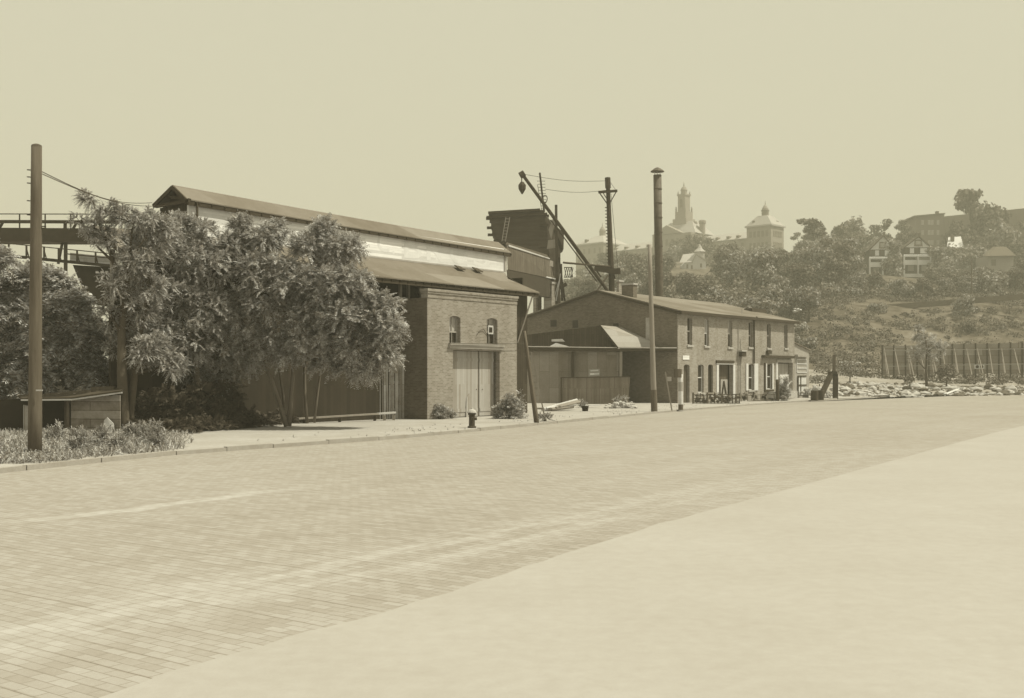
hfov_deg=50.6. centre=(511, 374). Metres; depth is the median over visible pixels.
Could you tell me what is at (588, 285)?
hillside tree
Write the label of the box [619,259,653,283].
hillside tree
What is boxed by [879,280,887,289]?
hillside tree
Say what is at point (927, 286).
hillside tree
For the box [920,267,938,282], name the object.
hillside tree
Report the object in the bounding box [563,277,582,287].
hillside tree
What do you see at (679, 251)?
hillside tree
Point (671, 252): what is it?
hillside tree
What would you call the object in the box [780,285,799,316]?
hillside tree
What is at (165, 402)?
undergrowth bush
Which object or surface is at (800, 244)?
hillside tree
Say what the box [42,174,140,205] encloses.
overhead wire
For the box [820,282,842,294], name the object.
hillside tree
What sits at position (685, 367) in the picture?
door
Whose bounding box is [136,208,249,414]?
ailanthus tree
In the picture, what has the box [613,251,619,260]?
hillside tree
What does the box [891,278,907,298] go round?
hillside tree
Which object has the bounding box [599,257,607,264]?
hillside tree
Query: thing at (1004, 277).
hillside tree
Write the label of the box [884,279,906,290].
hillside tree
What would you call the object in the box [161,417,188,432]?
undergrowth bush
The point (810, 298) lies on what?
hillside tree
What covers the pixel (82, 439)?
verge bush
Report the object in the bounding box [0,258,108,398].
ailanthus tree
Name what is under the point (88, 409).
wooden shack
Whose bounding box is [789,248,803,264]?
hillside tree
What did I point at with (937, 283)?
hillside tree
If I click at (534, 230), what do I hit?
timber hopper
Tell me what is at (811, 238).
hillside tree
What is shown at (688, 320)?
window
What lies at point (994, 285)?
hillside tree
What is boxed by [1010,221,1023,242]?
hillside tree
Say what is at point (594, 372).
notice board
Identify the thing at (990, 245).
hillside tree
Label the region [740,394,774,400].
garden fence
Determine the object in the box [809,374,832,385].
lot bush
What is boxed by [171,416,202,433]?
undergrowth bush
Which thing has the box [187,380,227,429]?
undergrowth bush
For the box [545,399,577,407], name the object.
timber pole
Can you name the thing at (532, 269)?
conveyor gallery
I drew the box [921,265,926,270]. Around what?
window
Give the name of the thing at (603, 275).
hillside tree
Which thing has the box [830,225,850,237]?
hillside tree
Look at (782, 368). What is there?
cart door
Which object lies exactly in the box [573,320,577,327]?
gable window
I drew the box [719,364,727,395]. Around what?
cart door
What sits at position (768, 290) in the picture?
hillside tree
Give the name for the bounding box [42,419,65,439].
verge bush
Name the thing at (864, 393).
boulder
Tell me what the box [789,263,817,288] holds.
hillside tree
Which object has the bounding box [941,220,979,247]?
hillside tree
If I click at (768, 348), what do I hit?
window
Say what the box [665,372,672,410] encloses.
sign stick
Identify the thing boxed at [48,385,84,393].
brush heap
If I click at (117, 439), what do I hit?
verge bush
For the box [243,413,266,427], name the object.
undergrowth bush
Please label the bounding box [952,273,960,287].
hillside tree
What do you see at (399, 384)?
plank fence
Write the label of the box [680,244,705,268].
steepled house
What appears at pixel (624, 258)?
hillside tree
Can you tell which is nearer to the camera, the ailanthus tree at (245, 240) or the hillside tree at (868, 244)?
the ailanthus tree at (245, 240)
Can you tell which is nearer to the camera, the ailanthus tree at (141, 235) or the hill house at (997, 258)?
the ailanthus tree at (141, 235)
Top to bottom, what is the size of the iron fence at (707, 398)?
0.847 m
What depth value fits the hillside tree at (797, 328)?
175.09 m
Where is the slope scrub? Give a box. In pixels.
[775,285,1023,384]
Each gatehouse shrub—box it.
[431,403,450,418]
[447,408,457,417]
[490,392,528,418]
[514,389,528,416]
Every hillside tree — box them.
[560,286,576,297]
[560,294,576,302]
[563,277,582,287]
[569,278,598,298]
[575,268,583,277]
[580,264,602,279]
[597,251,615,264]
[597,261,625,283]
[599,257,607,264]
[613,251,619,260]
[614,252,641,267]
[618,250,635,258]
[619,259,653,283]
[621,272,642,290]
[638,285,654,294]
[639,253,666,274]
[642,272,677,296]
[663,254,675,272]
[664,247,677,261]
[669,238,688,246]
[670,244,682,261]
[675,272,698,292]
[677,275,713,296]
[679,232,716,255]
[679,244,690,259]
[680,293,706,300]
[699,295,717,302]
[702,244,713,256]
[703,284,736,305]
[709,249,740,273]
[713,241,742,264]
[717,249,748,278]
[717,252,741,289]
[733,294,777,314]
[738,249,776,294]
[747,243,779,251]
[750,251,783,277]
[752,283,789,312]
[754,268,776,286]
[766,274,789,292]
[769,249,793,276]
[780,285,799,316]
[787,261,815,284]
[787,276,797,287]
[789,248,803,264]
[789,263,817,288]
[790,232,802,241]
[790,285,820,320]
[792,239,810,250]
[793,245,834,285]
[794,321,809,333]
[794,334,800,342]
[796,218,827,250]
[798,337,819,349]
[801,234,811,241]
[802,230,820,240]
[804,239,835,248]
[815,233,840,241]
[816,238,857,282]
[819,255,853,284]
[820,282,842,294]
[824,240,842,260]
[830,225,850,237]
[836,250,865,283]
[840,215,868,244]
[843,231,868,247]
[843,238,863,283]
[847,285,863,296]
[853,271,867,278]
[854,235,872,256]
[861,237,896,251]
[865,270,883,288]
[867,302,888,312]
[869,219,893,239]
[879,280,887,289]
[880,240,904,276]
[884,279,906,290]
[889,284,917,297]
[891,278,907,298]
[894,219,915,240]
[894,232,917,246]
[914,277,934,293]
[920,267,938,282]
[924,243,965,268]
[933,277,951,286]
[938,258,960,272]
[938,278,955,295]
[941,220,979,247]
[950,293,981,315]
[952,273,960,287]
[954,188,984,228]
[957,274,977,293]
[958,321,974,331]
[959,244,989,268]
[962,235,987,247]
[966,201,1011,236]
[972,267,990,292]
[978,273,1001,292]
[983,217,1022,252]
[984,241,998,248]
[986,270,1008,287]
[987,282,1002,294]
[1003,240,1023,265]
[1004,269,1023,290]
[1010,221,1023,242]
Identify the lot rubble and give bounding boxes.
[830,381,1023,396]
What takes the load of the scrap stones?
on the scrap pile
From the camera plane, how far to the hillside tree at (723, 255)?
259.65 m
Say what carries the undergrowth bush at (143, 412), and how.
on the verge
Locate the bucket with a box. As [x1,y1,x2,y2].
[582,404,588,410]
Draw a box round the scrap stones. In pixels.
[700,394,738,400]
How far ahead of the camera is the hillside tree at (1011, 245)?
316.33 m
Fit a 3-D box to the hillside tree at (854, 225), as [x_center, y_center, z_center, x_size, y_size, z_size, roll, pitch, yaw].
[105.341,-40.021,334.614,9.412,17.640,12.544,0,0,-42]
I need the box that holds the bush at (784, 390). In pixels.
[772,374,794,400]
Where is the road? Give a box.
[0,395,1023,697]
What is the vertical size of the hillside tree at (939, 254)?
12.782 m
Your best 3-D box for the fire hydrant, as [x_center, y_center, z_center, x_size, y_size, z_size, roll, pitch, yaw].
[-1.573,1.720,42.570,0.390,0.790,0.385,0,0,0]
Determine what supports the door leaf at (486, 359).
in the brick gatehouse
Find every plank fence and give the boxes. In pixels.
[380,351,403,418]
[881,342,1023,377]
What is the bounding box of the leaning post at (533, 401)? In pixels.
[523,331,538,422]
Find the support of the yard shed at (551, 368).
on the verge
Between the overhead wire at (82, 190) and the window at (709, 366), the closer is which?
the overhead wire at (82, 190)
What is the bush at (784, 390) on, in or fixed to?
on the verge
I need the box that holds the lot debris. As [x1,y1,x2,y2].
[832,381,1023,396]
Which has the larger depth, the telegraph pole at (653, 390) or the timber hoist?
the timber hoist
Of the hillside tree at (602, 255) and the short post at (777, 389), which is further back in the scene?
the hillside tree at (602, 255)
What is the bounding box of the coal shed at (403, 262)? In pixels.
[92,185,539,423]
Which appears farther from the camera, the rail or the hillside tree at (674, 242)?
the hillside tree at (674, 242)
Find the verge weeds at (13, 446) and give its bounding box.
[0,427,193,463]
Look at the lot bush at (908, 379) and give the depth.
121.95 m
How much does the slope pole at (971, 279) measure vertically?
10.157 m
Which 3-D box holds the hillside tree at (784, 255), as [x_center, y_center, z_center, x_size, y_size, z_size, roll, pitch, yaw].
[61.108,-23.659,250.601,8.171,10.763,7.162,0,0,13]
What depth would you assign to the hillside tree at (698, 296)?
171.19 m
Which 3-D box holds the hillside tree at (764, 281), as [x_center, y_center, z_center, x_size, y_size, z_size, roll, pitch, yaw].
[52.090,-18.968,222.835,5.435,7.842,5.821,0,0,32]
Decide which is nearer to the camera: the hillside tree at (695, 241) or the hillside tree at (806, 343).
the hillside tree at (806, 343)
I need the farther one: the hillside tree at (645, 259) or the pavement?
the hillside tree at (645, 259)
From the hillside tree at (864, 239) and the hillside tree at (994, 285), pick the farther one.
the hillside tree at (864, 239)
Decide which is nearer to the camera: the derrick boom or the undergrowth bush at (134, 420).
the undergrowth bush at (134, 420)
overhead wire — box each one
[42,171,151,202]
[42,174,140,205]
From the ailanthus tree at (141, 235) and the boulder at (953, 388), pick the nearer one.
the ailanthus tree at (141, 235)
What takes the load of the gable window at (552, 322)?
in the brick house at (723, 348)
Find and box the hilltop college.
[576,184,785,275]
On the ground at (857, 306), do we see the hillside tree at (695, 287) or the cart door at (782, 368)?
the hillside tree at (695, 287)
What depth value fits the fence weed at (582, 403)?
67.85 m
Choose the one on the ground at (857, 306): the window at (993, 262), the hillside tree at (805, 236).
the hillside tree at (805, 236)
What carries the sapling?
on the ground at (857, 306)
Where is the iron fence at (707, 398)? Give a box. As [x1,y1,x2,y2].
[692,392,739,403]
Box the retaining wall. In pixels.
[888,294,1023,307]
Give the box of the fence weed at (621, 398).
[612,394,629,403]
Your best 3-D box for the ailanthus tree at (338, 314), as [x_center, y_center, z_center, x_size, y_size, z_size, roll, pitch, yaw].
[-6.928,-2.139,42.210,6.272,8.520,4.100,0,0,0]
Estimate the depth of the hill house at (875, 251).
291.89 m
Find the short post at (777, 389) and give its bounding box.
[776,379,778,400]
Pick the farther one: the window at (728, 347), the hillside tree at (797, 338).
the hillside tree at (797, 338)
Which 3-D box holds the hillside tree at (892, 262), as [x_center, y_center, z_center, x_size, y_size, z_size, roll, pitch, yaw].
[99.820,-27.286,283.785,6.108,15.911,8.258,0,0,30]
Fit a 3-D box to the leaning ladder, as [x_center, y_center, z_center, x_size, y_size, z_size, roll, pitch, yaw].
[1.076,0.561,48.847,0.927,3.121,0.155,0,0,0]
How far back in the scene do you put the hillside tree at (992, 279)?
220.23 m
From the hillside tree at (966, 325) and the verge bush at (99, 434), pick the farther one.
the hillside tree at (966, 325)
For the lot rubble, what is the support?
on the ground at (857, 306)
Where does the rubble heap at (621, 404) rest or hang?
on the verge
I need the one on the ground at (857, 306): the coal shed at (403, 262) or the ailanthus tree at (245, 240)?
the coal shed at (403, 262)
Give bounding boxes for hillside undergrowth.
[560,249,1023,317]
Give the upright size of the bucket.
0.431 m
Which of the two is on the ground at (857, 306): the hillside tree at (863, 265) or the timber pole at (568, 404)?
the hillside tree at (863, 265)
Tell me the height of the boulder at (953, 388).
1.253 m
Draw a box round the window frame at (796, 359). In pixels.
[796,359,806,372]
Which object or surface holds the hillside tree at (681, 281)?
on the ground at (857, 306)
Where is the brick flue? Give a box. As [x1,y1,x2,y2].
[533,282,555,311]
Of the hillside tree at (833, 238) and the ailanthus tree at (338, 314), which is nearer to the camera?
the ailanthus tree at (338, 314)
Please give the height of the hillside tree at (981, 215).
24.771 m
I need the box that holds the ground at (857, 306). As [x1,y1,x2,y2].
[77,261,1023,397]
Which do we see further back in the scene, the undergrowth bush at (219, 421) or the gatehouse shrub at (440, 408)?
the gatehouse shrub at (440, 408)
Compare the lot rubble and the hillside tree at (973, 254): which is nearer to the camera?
the lot rubble
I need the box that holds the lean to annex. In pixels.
[794,342,810,397]
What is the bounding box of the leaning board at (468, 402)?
[466,394,471,416]
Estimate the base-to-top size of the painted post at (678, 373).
2.569 m
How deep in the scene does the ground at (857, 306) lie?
185.91 m
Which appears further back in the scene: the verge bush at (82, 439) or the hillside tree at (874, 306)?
the hillside tree at (874, 306)
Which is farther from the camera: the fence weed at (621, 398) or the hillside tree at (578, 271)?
the hillside tree at (578, 271)
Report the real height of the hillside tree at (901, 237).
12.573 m
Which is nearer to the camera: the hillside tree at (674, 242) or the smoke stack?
the smoke stack
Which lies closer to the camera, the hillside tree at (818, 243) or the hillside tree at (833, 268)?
the hillside tree at (833, 268)
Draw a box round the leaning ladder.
[529,352,543,414]
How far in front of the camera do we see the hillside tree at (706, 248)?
369.81 m
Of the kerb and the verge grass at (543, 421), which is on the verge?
the verge grass at (543, 421)
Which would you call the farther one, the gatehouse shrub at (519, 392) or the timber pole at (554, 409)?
the timber pole at (554, 409)
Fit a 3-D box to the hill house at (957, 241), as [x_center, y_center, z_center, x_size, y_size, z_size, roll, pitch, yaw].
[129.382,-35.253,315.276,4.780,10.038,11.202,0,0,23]
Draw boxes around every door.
[684,365,686,402]
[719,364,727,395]
[778,363,787,378]
[799,377,805,394]
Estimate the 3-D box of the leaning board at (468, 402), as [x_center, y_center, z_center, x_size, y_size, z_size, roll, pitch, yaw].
[-2.133,1.565,53.331,0.128,1.262,0.482,0,0,43]
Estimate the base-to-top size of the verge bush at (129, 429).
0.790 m
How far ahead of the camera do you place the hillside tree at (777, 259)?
231.60 m
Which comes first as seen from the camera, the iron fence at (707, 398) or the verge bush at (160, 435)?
the verge bush at (160, 435)
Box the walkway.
[0,242,144,306]
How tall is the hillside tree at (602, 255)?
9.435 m
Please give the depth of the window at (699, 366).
81.74 m
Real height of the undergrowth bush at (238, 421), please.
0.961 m
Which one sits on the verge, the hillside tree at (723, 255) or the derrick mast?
the derrick mast
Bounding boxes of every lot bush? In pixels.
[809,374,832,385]
[836,360,864,382]
[903,375,915,386]
[934,364,956,386]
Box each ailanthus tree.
[0,243,23,287]
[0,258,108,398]
[65,187,193,431]
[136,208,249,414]
[200,210,304,403]
[260,213,411,426]
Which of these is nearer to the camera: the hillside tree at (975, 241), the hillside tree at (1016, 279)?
the hillside tree at (1016, 279)
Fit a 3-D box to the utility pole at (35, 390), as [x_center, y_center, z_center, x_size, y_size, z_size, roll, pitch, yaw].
[-12.011,-1.774,27.325,0.482,8.080,0.372,0,0,0]
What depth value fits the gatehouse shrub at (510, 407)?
51.25 m
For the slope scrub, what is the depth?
183.48 m
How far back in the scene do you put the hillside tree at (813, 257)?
232.88 m
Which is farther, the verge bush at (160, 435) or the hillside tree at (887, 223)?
the hillside tree at (887, 223)
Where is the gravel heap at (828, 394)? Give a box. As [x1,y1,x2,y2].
[800,385,832,397]
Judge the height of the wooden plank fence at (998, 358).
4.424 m
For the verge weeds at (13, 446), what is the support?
on the verge
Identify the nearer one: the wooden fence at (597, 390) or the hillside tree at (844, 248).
the wooden fence at (597, 390)
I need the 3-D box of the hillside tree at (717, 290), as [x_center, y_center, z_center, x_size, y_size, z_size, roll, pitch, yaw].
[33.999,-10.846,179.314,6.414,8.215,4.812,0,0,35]
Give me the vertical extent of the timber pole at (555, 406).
0.452 m
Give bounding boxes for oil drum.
[811,391,817,400]
[818,390,823,399]
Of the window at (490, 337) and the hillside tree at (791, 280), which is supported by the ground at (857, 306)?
the hillside tree at (791, 280)
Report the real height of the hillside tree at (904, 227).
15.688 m
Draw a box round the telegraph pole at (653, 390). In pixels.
[648,244,657,411]
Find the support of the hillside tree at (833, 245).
on the ground at (857, 306)
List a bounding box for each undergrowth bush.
[127,418,145,428]
[134,387,166,420]
[139,383,188,421]
[141,416,169,430]
[158,388,192,430]
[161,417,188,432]
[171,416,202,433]
[176,379,211,419]
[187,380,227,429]
[191,415,217,431]
[197,415,238,430]
[206,379,245,427]
[222,380,262,428]
[226,414,252,429]
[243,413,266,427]
[256,410,282,426]
[266,407,286,424]
[287,413,304,423]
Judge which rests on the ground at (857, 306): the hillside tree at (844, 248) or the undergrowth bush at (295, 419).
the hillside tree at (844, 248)
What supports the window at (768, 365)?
in the brick house at (723, 348)
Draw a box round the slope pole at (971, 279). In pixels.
[971,260,972,293]
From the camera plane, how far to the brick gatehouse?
52.45 m
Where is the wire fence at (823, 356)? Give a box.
[810,341,881,373]
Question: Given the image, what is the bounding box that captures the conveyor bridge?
[0,213,149,273]
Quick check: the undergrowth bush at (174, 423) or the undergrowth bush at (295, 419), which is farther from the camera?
the undergrowth bush at (295, 419)
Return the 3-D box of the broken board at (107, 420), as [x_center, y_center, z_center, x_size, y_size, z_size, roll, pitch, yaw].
[-13.777,1.884,37.045,0.437,0.812,0.090,0,0,0]
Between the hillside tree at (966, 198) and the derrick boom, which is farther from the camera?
the hillside tree at (966, 198)
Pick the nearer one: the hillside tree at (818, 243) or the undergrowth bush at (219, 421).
the undergrowth bush at (219, 421)
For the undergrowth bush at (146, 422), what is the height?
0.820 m
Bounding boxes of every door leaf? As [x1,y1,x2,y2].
[453,351,477,416]
[479,352,493,415]
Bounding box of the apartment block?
[898,208,1023,260]
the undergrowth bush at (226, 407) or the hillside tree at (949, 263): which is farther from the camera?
the hillside tree at (949, 263)
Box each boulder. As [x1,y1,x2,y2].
[853,391,872,395]
[874,393,894,396]
[905,395,923,396]
[940,386,971,390]
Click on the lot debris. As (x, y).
(988, 385)
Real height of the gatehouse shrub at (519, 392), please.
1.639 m
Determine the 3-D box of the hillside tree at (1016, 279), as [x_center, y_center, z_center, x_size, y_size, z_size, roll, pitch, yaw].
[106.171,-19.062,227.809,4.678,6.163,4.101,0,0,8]
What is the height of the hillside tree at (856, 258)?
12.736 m
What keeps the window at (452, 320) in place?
in the brick gatehouse
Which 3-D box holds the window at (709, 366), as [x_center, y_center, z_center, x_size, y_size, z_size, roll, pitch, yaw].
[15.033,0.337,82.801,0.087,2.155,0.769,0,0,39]
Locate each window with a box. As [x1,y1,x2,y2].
[449,316,456,342]
[487,318,493,342]
[550,320,555,326]
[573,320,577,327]
[646,318,649,339]
[687,318,693,346]
[697,365,704,393]
[704,319,709,347]
[708,365,710,392]
[727,321,733,348]
[748,322,753,348]
[748,364,754,391]
[767,324,771,349]
[767,364,770,389]
[784,325,788,349]
[908,265,913,270]
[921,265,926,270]
[991,260,995,265]
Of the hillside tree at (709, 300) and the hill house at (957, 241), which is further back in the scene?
the hill house at (957, 241)
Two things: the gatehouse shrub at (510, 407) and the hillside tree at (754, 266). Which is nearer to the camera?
the gatehouse shrub at (510, 407)
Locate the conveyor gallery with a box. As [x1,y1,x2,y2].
[506,243,555,310]
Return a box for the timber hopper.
[486,173,572,304]
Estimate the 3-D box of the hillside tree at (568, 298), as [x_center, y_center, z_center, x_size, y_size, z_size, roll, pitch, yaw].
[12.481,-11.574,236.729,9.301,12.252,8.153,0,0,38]
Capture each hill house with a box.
[864,232,892,275]
[899,233,931,277]
[947,235,964,258]
[976,247,1015,271]
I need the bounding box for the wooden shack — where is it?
[0,386,128,432]
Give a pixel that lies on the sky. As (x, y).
(428, 115)
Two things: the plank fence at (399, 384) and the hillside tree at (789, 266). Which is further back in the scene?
the hillside tree at (789, 266)
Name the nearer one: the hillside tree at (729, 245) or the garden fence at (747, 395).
the garden fence at (747, 395)
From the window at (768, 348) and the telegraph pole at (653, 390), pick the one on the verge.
the telegraph pole at (653, 390)
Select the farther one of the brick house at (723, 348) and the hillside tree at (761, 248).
the hillside tree at (761, 248)
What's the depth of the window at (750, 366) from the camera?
88.40 m
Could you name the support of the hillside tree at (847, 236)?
on the ground at (857, 306)
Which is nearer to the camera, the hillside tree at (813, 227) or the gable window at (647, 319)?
the gable window at (647, 319)
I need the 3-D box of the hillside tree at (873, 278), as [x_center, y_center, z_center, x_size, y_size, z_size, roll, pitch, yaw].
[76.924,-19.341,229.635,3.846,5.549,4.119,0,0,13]
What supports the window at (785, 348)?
in the brick house at (723, 348)
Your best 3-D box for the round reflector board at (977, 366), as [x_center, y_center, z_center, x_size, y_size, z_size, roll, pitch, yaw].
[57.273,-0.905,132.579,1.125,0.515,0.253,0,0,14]
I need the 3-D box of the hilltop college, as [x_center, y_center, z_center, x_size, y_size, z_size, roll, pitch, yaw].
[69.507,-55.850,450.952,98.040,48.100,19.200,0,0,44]
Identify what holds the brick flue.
on the ground at (857, 306)
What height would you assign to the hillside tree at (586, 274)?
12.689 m
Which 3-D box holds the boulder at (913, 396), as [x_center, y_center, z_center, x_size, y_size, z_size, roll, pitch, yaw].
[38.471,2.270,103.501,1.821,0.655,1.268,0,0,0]
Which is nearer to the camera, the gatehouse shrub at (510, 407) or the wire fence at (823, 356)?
the gatehouse shrub at (510, 407)
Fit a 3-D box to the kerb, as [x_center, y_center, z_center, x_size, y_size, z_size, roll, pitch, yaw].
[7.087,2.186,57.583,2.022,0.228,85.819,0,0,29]
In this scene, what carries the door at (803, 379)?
in the lean to annex
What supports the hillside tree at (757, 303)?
on the ground at (857, 306)
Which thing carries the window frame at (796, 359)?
in the lean to annex
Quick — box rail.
[297,412,395,422]
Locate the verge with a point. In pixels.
(300, 432)
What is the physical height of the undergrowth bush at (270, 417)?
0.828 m
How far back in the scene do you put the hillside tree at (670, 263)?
269.43 m
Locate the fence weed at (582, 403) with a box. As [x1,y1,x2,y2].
[577,399,589,407]
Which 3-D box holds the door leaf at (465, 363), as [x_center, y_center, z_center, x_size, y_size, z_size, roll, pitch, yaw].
[-2.416,0.476,53.025,0.105,3.208,2.347,0,0,38]
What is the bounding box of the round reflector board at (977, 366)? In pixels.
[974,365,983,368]
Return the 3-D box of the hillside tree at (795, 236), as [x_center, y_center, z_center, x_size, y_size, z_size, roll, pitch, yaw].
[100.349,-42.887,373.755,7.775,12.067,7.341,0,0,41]
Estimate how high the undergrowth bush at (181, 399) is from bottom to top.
1.981 m
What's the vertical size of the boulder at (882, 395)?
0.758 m
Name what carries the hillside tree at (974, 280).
on the ground at (857, 306)
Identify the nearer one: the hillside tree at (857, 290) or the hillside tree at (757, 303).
the hillside tree at (757, 303)
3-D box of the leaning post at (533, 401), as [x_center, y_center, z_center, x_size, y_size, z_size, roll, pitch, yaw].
[0.833,0.202,46.797,0.732,4.156,0.229,0,0,0]
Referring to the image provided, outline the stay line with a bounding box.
[611,197,618,275]
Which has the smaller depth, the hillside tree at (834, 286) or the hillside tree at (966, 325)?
the hillside tree at (966, 325)
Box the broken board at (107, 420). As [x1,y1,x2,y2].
[104,417,113,431]
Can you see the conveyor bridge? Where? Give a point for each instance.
(65, 236)
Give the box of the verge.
[0,396,872,467]
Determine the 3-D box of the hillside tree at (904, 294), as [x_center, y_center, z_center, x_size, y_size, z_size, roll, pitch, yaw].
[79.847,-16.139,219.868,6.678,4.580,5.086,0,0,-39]
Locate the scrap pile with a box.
[694,393,741,402]
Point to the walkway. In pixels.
(86, 275)
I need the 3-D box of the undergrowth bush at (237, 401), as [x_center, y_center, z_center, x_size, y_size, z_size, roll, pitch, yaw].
[-10.883,1.467,42.852,2.116,2.500,2.071,0,0,39]
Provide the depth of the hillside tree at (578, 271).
384.10 m
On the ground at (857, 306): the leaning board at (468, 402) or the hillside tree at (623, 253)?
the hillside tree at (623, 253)
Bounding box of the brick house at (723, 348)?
[527,280,799,402]
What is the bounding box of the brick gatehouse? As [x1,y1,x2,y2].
[398,288,521,418]
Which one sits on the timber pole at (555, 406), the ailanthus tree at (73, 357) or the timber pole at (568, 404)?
the timber pole at (568, 404)
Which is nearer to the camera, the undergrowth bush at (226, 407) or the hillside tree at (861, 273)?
the undergrowth bush at (226, 407)
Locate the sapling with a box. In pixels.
[906,324,950,386]
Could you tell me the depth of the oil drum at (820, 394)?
89.31 m
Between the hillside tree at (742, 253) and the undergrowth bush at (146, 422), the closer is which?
the undergrowth bush at (146, 422)
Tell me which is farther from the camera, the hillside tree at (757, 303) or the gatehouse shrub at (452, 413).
the hillside tree at (757, 303)
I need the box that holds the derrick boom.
[518,170,610,290]
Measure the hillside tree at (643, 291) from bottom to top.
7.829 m
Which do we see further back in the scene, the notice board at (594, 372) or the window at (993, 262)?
the window at (993, 262)
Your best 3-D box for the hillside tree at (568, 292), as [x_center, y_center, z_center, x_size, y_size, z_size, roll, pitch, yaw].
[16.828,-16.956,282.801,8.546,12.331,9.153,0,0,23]
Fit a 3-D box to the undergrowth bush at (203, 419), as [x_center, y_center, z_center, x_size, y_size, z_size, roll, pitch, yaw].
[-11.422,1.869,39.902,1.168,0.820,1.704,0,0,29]
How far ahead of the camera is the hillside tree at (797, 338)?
167.51 m
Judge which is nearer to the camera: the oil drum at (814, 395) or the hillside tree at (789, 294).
the oil drum at (814, 395)
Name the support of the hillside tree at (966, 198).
on the ground at (857, 306)
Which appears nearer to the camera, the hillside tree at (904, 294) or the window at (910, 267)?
the hillside tree at (904, 294)
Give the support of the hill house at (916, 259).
on the ground at (857, 306)
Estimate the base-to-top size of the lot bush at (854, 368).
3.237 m
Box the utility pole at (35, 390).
[27,143,45,453]
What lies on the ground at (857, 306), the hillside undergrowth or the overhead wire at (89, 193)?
the hillside undergrowth
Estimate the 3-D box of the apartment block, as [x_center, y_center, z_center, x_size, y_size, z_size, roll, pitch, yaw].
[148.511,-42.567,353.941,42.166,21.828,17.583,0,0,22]
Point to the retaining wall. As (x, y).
(976, 300)
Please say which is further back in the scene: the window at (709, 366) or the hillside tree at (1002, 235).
the hillside tree at (1002, 235)
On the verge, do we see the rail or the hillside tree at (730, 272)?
the rail
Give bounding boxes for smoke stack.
[651,167,663,306]
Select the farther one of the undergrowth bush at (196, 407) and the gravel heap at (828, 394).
the gravel heap at (828, 394)
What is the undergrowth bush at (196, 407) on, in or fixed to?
on the verge
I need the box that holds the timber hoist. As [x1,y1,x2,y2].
[821,355,837,398]
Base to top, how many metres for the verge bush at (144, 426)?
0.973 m
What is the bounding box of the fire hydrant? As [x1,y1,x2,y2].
[467,408,476,427]
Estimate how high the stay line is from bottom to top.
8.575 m
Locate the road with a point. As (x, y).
(118, 575)
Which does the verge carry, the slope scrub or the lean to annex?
the lean to annex
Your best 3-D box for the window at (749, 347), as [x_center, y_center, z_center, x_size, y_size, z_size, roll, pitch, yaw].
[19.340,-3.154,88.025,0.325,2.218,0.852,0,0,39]
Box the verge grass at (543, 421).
[257,399,781,440]
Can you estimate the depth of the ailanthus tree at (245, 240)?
41.74 m
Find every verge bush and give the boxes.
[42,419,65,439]
[62,425,98,450]
[88,423,117,445]
[103,433,129,450]
[118,420,143,437]
[133,418,154,442]
[141,417,168,446]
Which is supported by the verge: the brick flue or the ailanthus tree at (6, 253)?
the ailanthus tree at (6, 253)
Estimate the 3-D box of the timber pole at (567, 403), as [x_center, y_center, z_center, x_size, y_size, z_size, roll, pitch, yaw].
[2.940,1.817,62.990,0.199,0.594,2.981,0,0,41]
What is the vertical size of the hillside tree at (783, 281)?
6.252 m
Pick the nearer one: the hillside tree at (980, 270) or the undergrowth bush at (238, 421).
the undergrowth bush at (238, 421)
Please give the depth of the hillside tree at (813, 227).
283.58 m
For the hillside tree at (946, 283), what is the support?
on the ground at (857, 306)
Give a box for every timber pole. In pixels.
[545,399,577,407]
[546,404,576,410]
[548,406,573,410]
[555,400,578,405]
[555,401,580,408]
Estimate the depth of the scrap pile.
77.68 m
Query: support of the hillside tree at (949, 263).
on the ground at (857, 306)
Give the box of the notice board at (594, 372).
[589,369,599,375]
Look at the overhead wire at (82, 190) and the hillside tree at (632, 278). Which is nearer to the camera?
the overhead wire at (82, 190)
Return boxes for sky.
[0,0,1023,360]
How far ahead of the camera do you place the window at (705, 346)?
82.52 m
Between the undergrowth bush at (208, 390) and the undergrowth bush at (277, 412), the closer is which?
the undergrowth bush at (208, 390)
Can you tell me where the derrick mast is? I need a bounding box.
[594,177,620,291]
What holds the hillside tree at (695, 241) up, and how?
on the ground at (857, 306)
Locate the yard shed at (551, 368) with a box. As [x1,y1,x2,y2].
[527,325,676,402]
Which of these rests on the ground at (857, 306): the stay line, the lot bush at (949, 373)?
the lot bush at (949, 373)
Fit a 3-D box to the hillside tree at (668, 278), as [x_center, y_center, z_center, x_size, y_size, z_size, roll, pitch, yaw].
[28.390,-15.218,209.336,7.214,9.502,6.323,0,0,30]
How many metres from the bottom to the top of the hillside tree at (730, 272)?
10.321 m
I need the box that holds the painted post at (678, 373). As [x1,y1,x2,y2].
[673,369,682,410]
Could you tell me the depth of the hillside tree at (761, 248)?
348.05 m
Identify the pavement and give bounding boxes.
[99,426,1023,697]
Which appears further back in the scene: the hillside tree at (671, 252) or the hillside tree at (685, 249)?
the hillside tree at (685, 249)
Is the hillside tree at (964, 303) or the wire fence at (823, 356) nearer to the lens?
the wire fence at (823, 356)
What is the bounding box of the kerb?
[0,398,836,472]
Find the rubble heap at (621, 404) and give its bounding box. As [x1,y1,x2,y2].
[604,400,637,408]
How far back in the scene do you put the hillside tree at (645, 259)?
254.84 m
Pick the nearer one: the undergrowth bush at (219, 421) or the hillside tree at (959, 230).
the undergrowth bush at (219, 421)
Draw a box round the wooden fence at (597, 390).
[560,376,629,403]
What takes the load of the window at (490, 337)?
in the brick gatehouse

